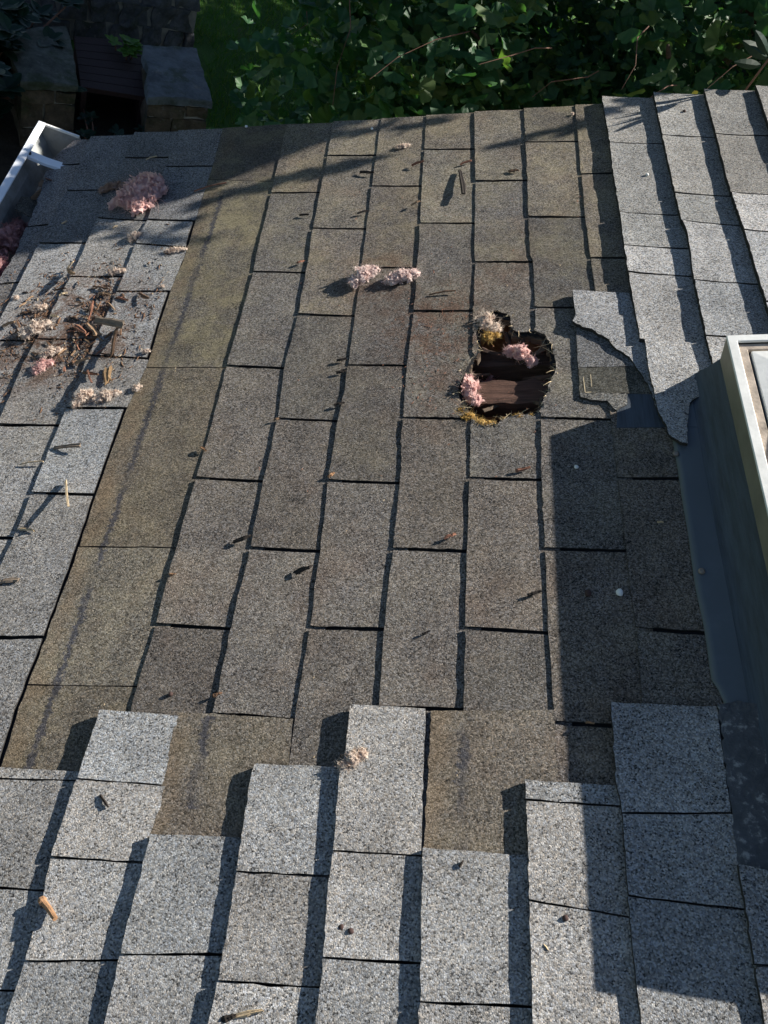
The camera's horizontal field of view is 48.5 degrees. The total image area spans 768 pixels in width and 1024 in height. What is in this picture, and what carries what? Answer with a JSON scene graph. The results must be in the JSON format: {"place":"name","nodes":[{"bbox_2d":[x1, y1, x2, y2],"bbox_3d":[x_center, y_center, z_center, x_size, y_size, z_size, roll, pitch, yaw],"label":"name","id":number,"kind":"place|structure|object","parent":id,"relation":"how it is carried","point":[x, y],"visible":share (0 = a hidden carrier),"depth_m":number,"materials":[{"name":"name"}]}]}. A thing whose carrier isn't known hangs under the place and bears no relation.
{"place":"outdoors","nodes":[
{"label":"outdoors","id":0,"kind":"place"},
{"bbox_2d":[7,122,576,775],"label":"straw crumbs","id":1,"kind":"object","parent":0,"point":[141,348],"visible":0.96,"depth_m":1.87,"materials":[{"name":"brown plant"}]},
{"bbox_2d":[0,85,767,1023],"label":"roof","id":2,"kind":"structure","parent":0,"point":[196,871],"depth_m":1.42,"materials":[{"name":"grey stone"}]},
{"bbox_2d":[2,320,15,326],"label":"wood chip","id":3,"kind":"object","parent":2,"relation":"on","point":[8,323],"visible":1,"depth_m":1.92,"materials":[{"name":"brown wood"}]},
{"bbox_2d":[0,577,19,583],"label":"bark flake","id":4,"kind":"object","parent":2,"relation":"on","point":[11,579],"visible":1,"depth_m":1.49,"materials":[{"name":"grey wood"}]},
{"bbox_2d":[19,528,34,531],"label":"wood chip","id":5,"kind":"object","parent":2,"relation":"on","point":[29,529],"visible":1,"depth_m":1.56,"materials":[{"name":"wood"}]},
{"bbox_2d":[20,461,43,464],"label":"twig","id":6,"kind":"object","parent":2,"relation":"on","point":[30,462],"visible":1,"depth_m":1.66,"materials":[{"name":"brown wood"}]},
{"bbox_2d":[15,315,54,341],"bbox_3d":[-0.776,-0.408,1.892,0.092,0.032,0.081,0,54,8],"label":"insulation clump","id":7,"kind":"object","parent":2,"relation":"on","point":[35,328],"visible":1,"depth_m":1.89,"materials":[{"name":"beige fabric"}]},
{"bbox_2d":[30,303,47,313],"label":"insulation clump","id":8,"kind":"object","parent":2,"relation":"on","point":[38,307],"visible":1,"depth_m":1.95,"materials":[{"name":"beige fabric"}]},
{"bbox_2d":[0,121,80,284],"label":"gutter","id":9,"kind":"object","parent":2,"relation":"attached to","point":[44,145],"visible":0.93,"depth_m":2.32,"materials":[{"name":"metal"}]},
{"bbox_2d":[0,212,28,284],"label":"insulation heap","id":10,"kind":"object","parent":9,"relation":"in","point":[11,233],"visible":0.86,"depth_m":2.14,"materials":[{"name":"pink fabric"}]},
{"bbox_2d":[15,196,36,217],"bbox_3d":[-0.923,-0.797,2.243,0.078,0.010,0.114,25,32,-25],"label":"shingle scrap","id":11,"kind":"object","parent":9,"relation":"in","point":[25,205],"visible":0.53,"depth_m":2.22,"materials":[{"name":"grey"}]},
{"bbox_2d":[31,189,41,199],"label":"dead leaf","id":12,"kind":"object","parent":9,"relation":"in","point":[35,195],"visible":0.54,"depth_m":2.26,"materials":[{"name":"beige plant"}]},
{"bbox_2d":[30,356,55,375],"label":"insulation clump","id":13,"kind":"object","parent":2,"relation":"on","point":[41,365],"visible":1,"depth_m":1.82,"materials":[{"name":"pink fabric"}]},
{"bbox_2d":[38,896,57,920],"bbox_3d":[-0.451,0.532,1.144,0.043,0.012,0.012,24,58,41],"label":"wood chip","id":14,"kind":"object","parent":2,"relation":"on","point":[44,904],"visible":1,"depth_m":1.14,"materials":[{"name":"beige wood"}]},
{"bbox_2d":[35,345,62,358],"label":"insulation clump","id":15,"kind":"object","parent":2,"relation":"on","point":[51,350],"visible":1,"depth_m":1.84,"materials":[{"name":"beige fabric"}]},
{"bbox_2d":[53,443,80,449],"bbox_3d":[-0.621,-0.130,1.671,0.062,0.006,0.011,-3,65,15],"label":"bark flake","id":16,"kind":"object","parent":2,"relation":"on","point":[75,445],"visible":1,"depth_m":1.67,"materials":[{"name":"grey wood"}]},
{"bbox_2d":[65,480,69,506],"bbox_3d":[-0.588,-0.034,1.581,0.006,0.009,0.099,-6,32,-19],"label":"wood chip","id":17,"kind":"object","parent":2,"relation":"on","point":[66,492],"visible":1,"depth_m":1.58,"materials":[{"name":"beige wood"}]},
{"bbox_2d":[67,268,74,274],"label":"wood chip","id":18,"kind":"object","parent":2,"relation":"on","point":[70,271],"visible":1,"depth_m":1.99,"materials":[{"name":"brown wood"}]},
{"bbox_2d":[74,324,85,333],"bbox_3d":[-0.671,-0.404,1.881,0.015,0.005,0.059,-43,49,-15],"label":"wood chip","id":19,"kind":"object","parent":2,"relation":"on","point":[79,328],"visible":1,"depth_m":1.88,"materials":[{"name":"brown wood"}]},
{"bbox_2d":[0,233,161,464],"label":"dark dirt","id":20,"kind":"structure","parent":2,"relation":"on","point":[71,332],"depth_m":1.89,"materials":[{"name":"brown soil"}]},
{"bbox_2d":[74,357,90,363],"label":"wood chip","id":21,"kind":"object","parent":2,"relation":"on","point":[81,360],"visible":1,"depth_m":1.82,"materials":[{"name":"wood"}]},
{"bbox_2d":[70,387,95,408],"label":"insulation clump","id":22,"kind":"object","parent":2,"relation":"on","point":[82,396],"visible":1,"depth_m":1.74,"materials":[{"name":"beige fabric"}]},
{"bbox_2d":[0,224,170,432],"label":"wood crumbs","id":23,"kind":"object","parent":2,"relation":"on","point":[69,338],"visible":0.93,"depth_m":1.91,"materials":[{"name":"brown wood"}]},
{"bbox_2d":[87,301,93,320],"bbox_3d":[-0.655,-0.452,1.907,0.008,0.006,0.048,24,71,-49],"label":"wood chip","id":24,"kind":"object","parent":2,"relation":"on","point":[91,309],"visible":1,"depth_m":1.91,"materials":[{"name":"brown wood"}]},
{"bbox_2d":[82,371,98,374],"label":"wood chip","id":25,"kind":"object","parent":2,"relation":"on","point":[90,373],"visible":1,"depth_m":1.79,"materials":[{"name":"brown wood"}]},
{"bbox_2d":[86,323,101,335],"bbox_3d":[-0.640,-0.403,1.879,0.020,0.006,0.057,-20,48,-32],"label":"bark flake","id":26,"kind":"object","parent":2,"relation":"on","point":[93,328],"visible":1,"depth_m":1.88,"materials":[{"name":"beige wood"}]},
{"bbox_2d":[92,285,108,289],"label":"wood chip","id":27,"kind":"object","parent":2,"relation":"on","point":[102,287],"visible":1,"depth_m":1.97,"materials":[{"name":"wood"}]},
{"bbox_2d":[99,794,108,806],"bbox_3d":[-0.404,0.417,1.231,0.005,0.005,0.026,-43,56,-15],"label":"wood chip","id":28,"kind":"object","parent":2,"relation":"on","point":[103,800],"visible":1,"depth_m":1.23,"materials":[{"name":"brown wood"}]},
{"bbox_2d":[91,388,121,402],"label":"insulation clump","id":29,"kind":"object","parent":2,"relation":"on","point":[108,395],"visible":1,"depth_m":1.75,"materials":[{"name":"beige fabric"}]},
{"bbox_2d":[102,365,111,384],"bbox_3d":[-0.579,-0.288,1.786,0.023,0.006,0.058,-20,50,3],"label":"bark flake","id":30,"kind":"object","parent":2,"relation":"on","point":[106,374],"visible":1,"depth_m":1.78,"materials":[{"name":"brown wood"}]},
{"bbox_2d":[94,316,124,328],"bbox_3d":[-0.605,-0.418,1.875,0.093,0.005,0.021,15,88,30],"label":"bark flake","id":31,"kind":"object","parent":2,"relation":"on","point":[113,322],"visible":1,"depth_m":1.87,"materials":[{"name":"grey wood"}]},
{"bbox_2d":[110,327,117,357],"bbox_3d":[-0.581,-0.364,1.831,0.005,0.021,0.108,28,34,-33],"label":"bark flake","id":32,"kind":"object","parent":2,"relation":"on","point":[115,332],"visible":1,"depth_m":1.82,"materials":[{"name":"brown wood"}]},
{"bbox_2d":[108,267,125,277],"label":"insulation clump","id":33,"kind":"object","parent":2,"relation":"on","point":[115,271],"visible":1,"depth_m":2.00,"materials":[{"name":"beige fabric"}]},
{"bbox_2d":[116,296,128,300],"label":"wood chip","id":34,"kind":"object","parent":2,"relation":"on","point":[122,298],"visible":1,"depth_m":1.93,"materials":[{"name":"brown wood"}]},
{"bbox_2d":[97,171,168,216],"bbox_3d":[-0.649,-0.828,2.167,0.218,0.061,0.211,0,54,8],"label":"insulation clump","id":35,"kind":"object","parent":2,"relation":"on","point":[142,192],"visible":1,"depth_m":2.16,"materials":[{"name":"pink fabric"}]},
{"bbox_2d":[126,231,140,242],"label":"insulation clump","id":36,"kind":"object","parent":2,"relation":"on","point":[133,236],"visible":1,"depth_m":2.07,"materials":[{"name":"beige fabric"}]},
{"bbox_2d":[132,383,142,391],"bbox_3d":[-0.508,-0.260,1.756,0.029,0.012,0.031,0,54,8],"label":"insulation scrap","id":37,"kind":"object","parent":2,"relation":"on","point":[135,387],"visible":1,"depth_m":1.75,"materials":[{"name":"beige fabric"}]},
{"bbox_2d":[138,292,149,298],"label":"wood chip","id":38,"kind":"object","parent":2,"relation":"on","point":[144,296],"visible":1,"depth_m":1.92,"materials":[{"name":"brown wood"}]},
{"bbox_2d":[142,348,151,353],"bbox_3d":[-0.508,-0.345,1.820,0.031,0.010,0.023,0,54,8],"label":"insulation scrap","id":39,"kind":"object","parent":2,"relation":"on","point":[146,351],"visible":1,"depth_m":1.82,"materials":[{"name":"beige fabric"}]},
{"bbox_2d":[163,245,187,253],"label":"insulation clump","id":40,"kind":"object","parent":2,"relation":"on","point":[177,249],"visible":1,"depth_m":2.02,"materials":[{"name":"beige fabric"}]},
{"bbox_2d":[194,182,225,191],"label":"twig","id":41,"kind":"object","parent":2,"relation":"on","point":[210,186],"visible":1,"depth_m":2.17,"materials":[{"name":"wood"}]},
{"bbox_2d":[212,692,221,697],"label":"wood chip","id":42,"kind":"object","parent":2,"relation":"on","point":[215,694],"visible":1,"depth_m":1.32,"materials":[{"name":"brown wood"}]},
{"bbox_2d":[221,1013,237,1022],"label":"wood chip","id":43,"kind":"object","parent":2,"relation":"on","point":[226,1018],"visible":1,"depth_m":1.05,"materials":[{"name":"black wood"}]},
{"bbox_2d":[233,535,250,543],"bbox_3d":[-0.248,0.046,1.489,0.038,0.005,0.010,-21,47,8],"label":"wood chip","id":44,"kind":"object","parent":2,"relation":"on","point":[242,538],"visible":1,"depth_m":1.49,"materials":[{"name":"brown wood"}]},
{"bbox_2d":[233,1009,262,1018],"bbox_3d":[-0.169,0.617,1.049,0.042,0.005,0.008,-14,51,1],"label":"wood chip","id":45,"kind":"object","parent":2,"relation":"on","point":[246,1013],"visible":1,"depth_m":1.05,"materials":[{"name":"beige wood"}]},
{"bbox_2d":[292,565,312,574],"bbox_3d":[-0.137,0.096,1.437,0.039,0.005,0.012,-24,50,13],"label":"wood chip","id":46,"kind":"object","parent":2,"relation":"on","point":[299,570],"visible":1,"depth_m":1.44,"materials":[{"name":"brown wood"}]},
{"bbox_2d":[336,369,345,373],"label":"wood chip","id":47,"kind":"object","parent":2,"relation":"on","point":[341,371],"visible":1,"depth_m":1.71,"materials":[{"name":"wood"}]},
{"bbox_2d":[348,928,353,933],"bbox_3d":[-0.042,0.537,1.093,0.008,0.007,0.008,0,54,8],"label":"pebble","id":48,"kind":"object","parent":2,"relation":"on","point":[350,930],"visible":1,"depth_m":1.09,"materials":[{"name":"brown stone"}]},
{"bbox_2d":[335,743,369,771],"bbox_3d":[-0.048,0.352,1.222,0.055,0.021,0.051,0,54,8],"label":"insulation clump","id":49,"kind":"object","parent":2,"relation":"on","point":[354,758],"visible":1,"depth_m":1.22,"materials":[{"name":"beige fabric"}]},
{"bbox_2d":[345,263,381,289],"bbox_3d":[-0.051,-0.528,1.871,0.094,0.045,0.099,0,54,8],"label":"insulation clump","id":50,"kind":"object","parent":2,"relation":"on","point":[364,274],"visible":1,"depth_m":1.87,"materials":[{"name":"pink fabric"}]},
{"bbox_2d":[360,170,374,173],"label":"wood chip","id":51,"kind":"object","parent":2,"relation":"on","point":[366,172],"visible":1,"depth_m":2.12,"materials":[{"name":"brown wood"}]},
{"bbox_2d":[394,141,409,149],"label":"insulation clump","id":52,"kind":"object","parent":2,"relation":"on","point":[401,146],"visible":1,"depth_m":2.18,"materials":[{"name":"beige fabric"}]},
{"bbox_2d":[381,265,423,285],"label":"insulation clump","id":53,"kind":"object","parent":2,"relation":"on","point":[400,275],"visible":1,"depth_m":1.86,"materials":[{"name":"pink fabric"}]},
{"bbox_2d":[251,151,580,491],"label":"red crumbs","id":54,"kind":"object","parent":2,"relation":"on","point":[426,344],"visible":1,"depth_m":1.73,"materials":[{"name":"brown wood"}]},
{"bbox_2d":[411,160,423,165],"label":"wood chip","id":55,"kind":"object","parent":2,"relation":"on","point":[417,162],"visible":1,"depth_m":2.12,"materials":[{"name":"brown wood"}]},
{"bbox_2d":[429,290,455,295],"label":"twig","id":56,"kind":"object","parent":2,"relation":"on","point":[442,292],"visible":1,"depth_m":1.82,"materials":[{"name":"brown wood"}]},
{"bbox_2d":[444,533,455,538],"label":"wood chip","id":57,"kind":"object","parent":2,"relation":"on","point":[449,535],"visible":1,"depth_m":1.44,"materials":[{"name":"brown wood"}]},
{"bbox_2d":[458,170,465,193],"bbox_3d":[0.189,-0.793,2.048,0.015,0.006,0.120,3,48,-4],"label":"bark flake","id":58,"kind":"object","parent":2,"relation":"on","point":[462,185],"visible":1,"depth_m":2.04,"materials":[{"name":"brown wood"}]},
{"bbox_2d":[455,372,484,405],"bbox_3d":[0.163,-0.242,1.653,0.075,0.040,0.109,0,54,8],"label":"insulation clump","id":59,"kind":"object","parent":2,"relation":"on","point":[470,386],"visible":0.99,"depth_m":1.65,"materials":[{"name":"pink fabric"}]},
{"bbox_2d":[468,307,502,336],"bbox_3d":[0.214,-0.397,1.753,0.090,0.043,0.098,0,54,8],"label":"insulation clump","id":60,"kind":"object","parent":2,"relation":"on","point":[485,320],"visible":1,"depth_m":1.75,"materials":[{"name":"beige fabric"}]},
{"bbox_2d":[479,374,495,381],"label":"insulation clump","id":61,"kind":"object","parent":2,"relation":"on","point":[489,378],"visible":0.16,"depth_m":1.75,"materials":[{"name":"pink fabric"}]},
{"bbox_2d":[480,329,501,344],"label":"insulation clump","id":62,"kind":"object","parent":2,"relation":"on","point":[489,336],"visible":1,"depth_m":1.73,"materials":[{"name":"yellow fabric"}]},
{"bbox_2d":[453,405,532,425],"bbox_3d":[0.207,-0.181,1.601,0.160,0.019,0.075,0,54,8],"label":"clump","id":63,"kind":"object","parent":2,"relation":"on","point":[468,416],"visible":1,"depth_m":1.60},
{"bbox_2d":[502,342,539,367],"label":"insulation clump","id":64,"kind":"object","parent":2,"relation":"on","point":[519,352],"visible":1,"depth_m":1.70,"materials":[{"name":"pink fabric"}]},
{"bbox_2d":[515,466,530,471],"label":"wood chip","id":65,"kind":"object","parent":2,"relation":"on","point":[522,469],"visible":1,"depth_m":1.51,"materials":[{"name":"brown wood"}]},
{"bbox_2d":[527,590,541,596],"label":"wood chip","id":66,"kind":"object","parent":2,"relation":"on","point":[533,593],"visible":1,"depth_m":1.36,"materials":[{"name":"brown wood"}]},
{"bbox_2d":[562,915,568,921],"bbox_3d":[0.228,0.512,1.074,0.008,0.006,0.008,0,54,8],"label":"pebble","id":67,"kind":"object","parent":2,"relation":"on","point":[565,918],"visible":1,"depth_m":1.07,"materials":[{"name":"brown stone"}]},
{"bbox_2d":[585,589,591,596],"bbox_3d":[0.324,0.128,1.353,0.011,0.009,0.012,0,54,8],"label":"pebble","id":68,"kind":"object","parent":2,"relation":"on","point":[588,592],"visible":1,"depth_m":1.35,"materials":[{"name":"stone"}]},
{"bbox_2d":[616,589,622,595],"bbox_3d":[0.372,0.127,1.347,0.012,0.010,0.013,0,54,8],"label":"pebble","id":69,"kind":"object","parent":2,"relation":"on","point":[619,592],"visible":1,"depth_m":1.34,"materials":[{"name":"white stone"}]},
{"bbox_2d":[617,334,767,869],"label":"skylight","id":70,"kind":"object","parent":2,"relation":"on","point":[721,457],"visible":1,"depth_m":1.35,"materials":[{"name":"metal"}]},
{"bbox_2d":[71,0,762,128],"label":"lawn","id":71,"kind":"structure","parent":0,"point":[206,49],"depth_m":7.53,"materials":[{"name":"green plant"}]},
{"bbox_2d":[23,0,199,47],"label":"stone wall","id":72,"kind":"structure","parent":71,"relation":"on","point":[165,23],"depth_m":6.84,"materials":[{"name":"grey stone"}]},
{"bbox_2d":[206,0,767,128],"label":"ginkgo tree","id":73,"kind":"object","parent":71,"relation":"on","point":[400,52],"visible":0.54,"depth_m":3.12,"materials":[{"name":"green plant"}]},
{"bbox_2d":[734,30,767,90],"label":"leafy sprig","id":74,"kind":"object","parent":73,"relation":"attached to","point":[758,49],"visible":0.84,"depth_m":2.14,"materials":[{"name":"green plant"}]},
{"bbox_2d":[572,0,761,86],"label":"broadleaf tree","id":75,"kind":"object","parent":71,"relation":"on","point":[631,2],"depth_m":5.90,"materials":[{"name":"green plant"}]},
{"bbox_3d":[-2.567,-2.727,6.043,2.400,0.001,3.100,16,53,-14],"label":"soil bed","id":76,"kind":"object","parent":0,"visible":0},
{"bbox_2d":[0,0,86,117],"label":"evergreen shrub","id":77,"kind":"object","parent":76,"relation":"on","point":[17,17],"visible":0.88,"depth_m":5.68,"materials":[{"name":"green plant"}]},
{"bbox_2d":[9,26,77,145],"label":"stone pillar","id":78,"kind":"structure","parent":76,"relation":"on","point":[48,78],"depth_m":5.78,"materials":[{"name":"grey stone"}]},
{"bbox_2d":[74,36,144,131],"bbox_3d":[-2.069,-3.249,6.441,0.503,0.301,0.725,-2,59,-25],"label":"wooden step","id":79,"kind":"object","parent":76,"relation":"on","point":[103,66],"visible":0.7,"depth_m":6.28,"materials":[{"name":"brown wood"}]},
{"bbox_2d":[75,99,143,139],"bbox_3d":[-1.937,-2.382,5.956,0.842,0.251,1.333,16,53,-14],"label":"ground plant","id":80,"kind":"object","parent":76,"relation":"on","point":[87,131],"visible":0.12,"depth_m":6.09,"materials":[{"name":"green plant"}]},
{"bbox_2d":[105,34,142,59],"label":"green plant","id":81,"kind":"object","parent":76,"relation":"on","point":[134,48],"visible":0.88,"depth_m":6.36,"materials":[{"name":"green plant"}]},
{"bbox_2d":[139,45,212,131],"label":"stone pillar","id":82,"kind":"structure","parent":76,"relation":"on","point":[176,92],"depth_m":6.18,"materials":[{"name":"grey stone"}]}
]}

